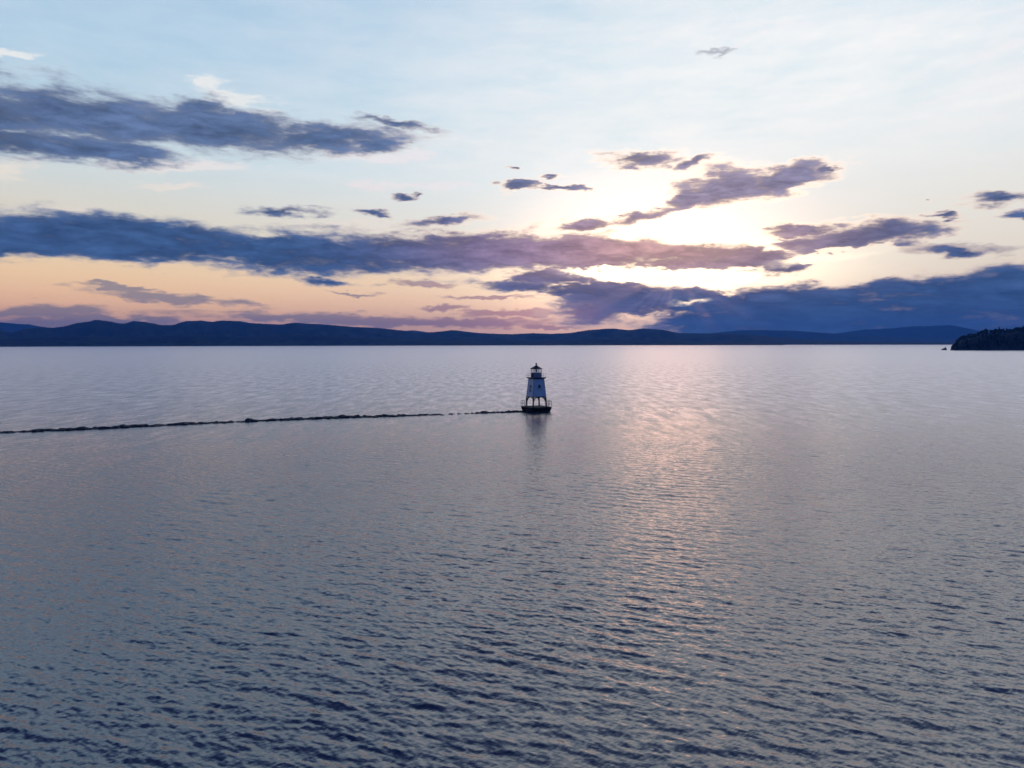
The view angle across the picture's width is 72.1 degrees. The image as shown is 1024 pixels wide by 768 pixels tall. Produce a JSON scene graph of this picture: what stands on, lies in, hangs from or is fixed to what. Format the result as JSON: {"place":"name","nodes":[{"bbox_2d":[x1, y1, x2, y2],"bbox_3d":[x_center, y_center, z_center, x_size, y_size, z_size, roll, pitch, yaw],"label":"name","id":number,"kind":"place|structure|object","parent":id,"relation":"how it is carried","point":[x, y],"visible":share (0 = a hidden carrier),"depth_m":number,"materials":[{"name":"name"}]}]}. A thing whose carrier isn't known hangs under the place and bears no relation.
{"place":"outdoors","nodes":[
{"label":"outdoors","id":0,"kind":"place"},
{"bbox_2d":[0,322,47,331],"bbox_3d":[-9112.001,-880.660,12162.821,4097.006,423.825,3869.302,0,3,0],"label":"hills","id":1,"kind":"structure","parent":0,"point":[8,327],"depth_m":12662.53,"materials":[{"name":"blue"}]},
{"bbox_2d":[0,334,783,346],"bbox_3d":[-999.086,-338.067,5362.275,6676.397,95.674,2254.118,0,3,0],"label":"hills","id":2,"kind":"structure","parent":0,"point":[192,340],"depth_m":5673.35,"materials":[{"name":"blue"}]},
{"bbox_2d":[0,320,954,344],"bbox_3d":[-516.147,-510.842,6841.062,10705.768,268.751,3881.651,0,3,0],"label":"hills","id":3,"kind":"structure","parent":0,"point":[139,328],"depth_m":7339.99,"materials":[{"name":"blue"}]},
{"bbox_2d":[0,345,1023,767],"bbox_3d":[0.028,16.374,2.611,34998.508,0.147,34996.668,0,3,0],"label":"water","id":4,"kind":"structure","parent":0,"point":[714,557],"depth_m":54.23,"materials":[{"name":"liquid"}]},
{"bbox_2d":[0,431,17,432],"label":"breakwater","id":5,"kind":"object","parent":4,"relation":"in","point":[8,431],"visible":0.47,"depth_m":131.26,"materials":[{"name":"black stone"}]},
{"bbox_2d":[18,424,165,431],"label":"breakwater","id":6,"kind":"object","parent":4,"relation":"in","point":[99,428],"visible":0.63,"depth_m":136.56,"materials":[{"name":"black stone"}]},
{"bbox_2d":[166,420,234,425],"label":"breakwater","id":7,"kind":"object","parent":4,"relation":"in","point":[189,423],"visible":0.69,"depth_m":145.09,"materials":[{"name":"black stone"}]},
{"bbox_2d":[236,413,443,422],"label":"breakwater","id":8,"kind":"object","parent":4,"relation":"in","point":[335,417],"visible":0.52,"depth_m":156.32,"materials":[{"name":"black stone"}]},
{"bbox_2d":[245,418,255,421],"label":"rock","id":9,"kind":"object","parent":8,"relation":"on","point":[249,420],"visible":0.63,"depth_m":149.02,"materials":[{"name":"grey stone"}]},
{"bbox_2d":[489,410,525,412],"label":"breakwater","id":10,"kind":"object","parent":4,"relation":"in","point":[508,411],"visible":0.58,"depth_m":168.33,"materials":[{"name":"grey stone"}]},
{"bbox_2d":[521,363,551,412],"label":"lighthouse","id":11,"kind":"object","parent":4,"relation":"in","point":[536,386],"visible":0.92,"depth_m":168.96,"materials":[{"name":"grey metal"}]},
{"bbox_2d":[0,0,1023,333],"label":"sky","id":12,"kind":"structure","parent":0,"point":[477,166],"materials":[{"name":"blue"}]},
{"bbox_2d":[409,330,961,341],"bbox_3d":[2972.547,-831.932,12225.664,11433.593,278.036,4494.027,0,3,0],"label":"hills","id":13,"kind":"structure","parent":0,"point":[803,335],"depth_m":12325.11,"materials":[{"name":"blue"}]},
{"bbox_2d":[834,325,988,339],"bbox_3d":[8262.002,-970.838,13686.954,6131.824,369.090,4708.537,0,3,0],"label":"hills","id":14,"kind":"structure","parent":0,"point":[949,332],"depth_m":13957.19,"materials":[{"name":"blue"}]},
{"bbox_2d":[950,326,1023,349],"bbox_3d":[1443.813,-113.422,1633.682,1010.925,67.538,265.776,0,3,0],"label":"wood","id":15,"kind":"object","parent":0,"point":[972,335],"visible":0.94,"depth_m":1522.87,"materials":[{"name":"green plant"}]}
]}

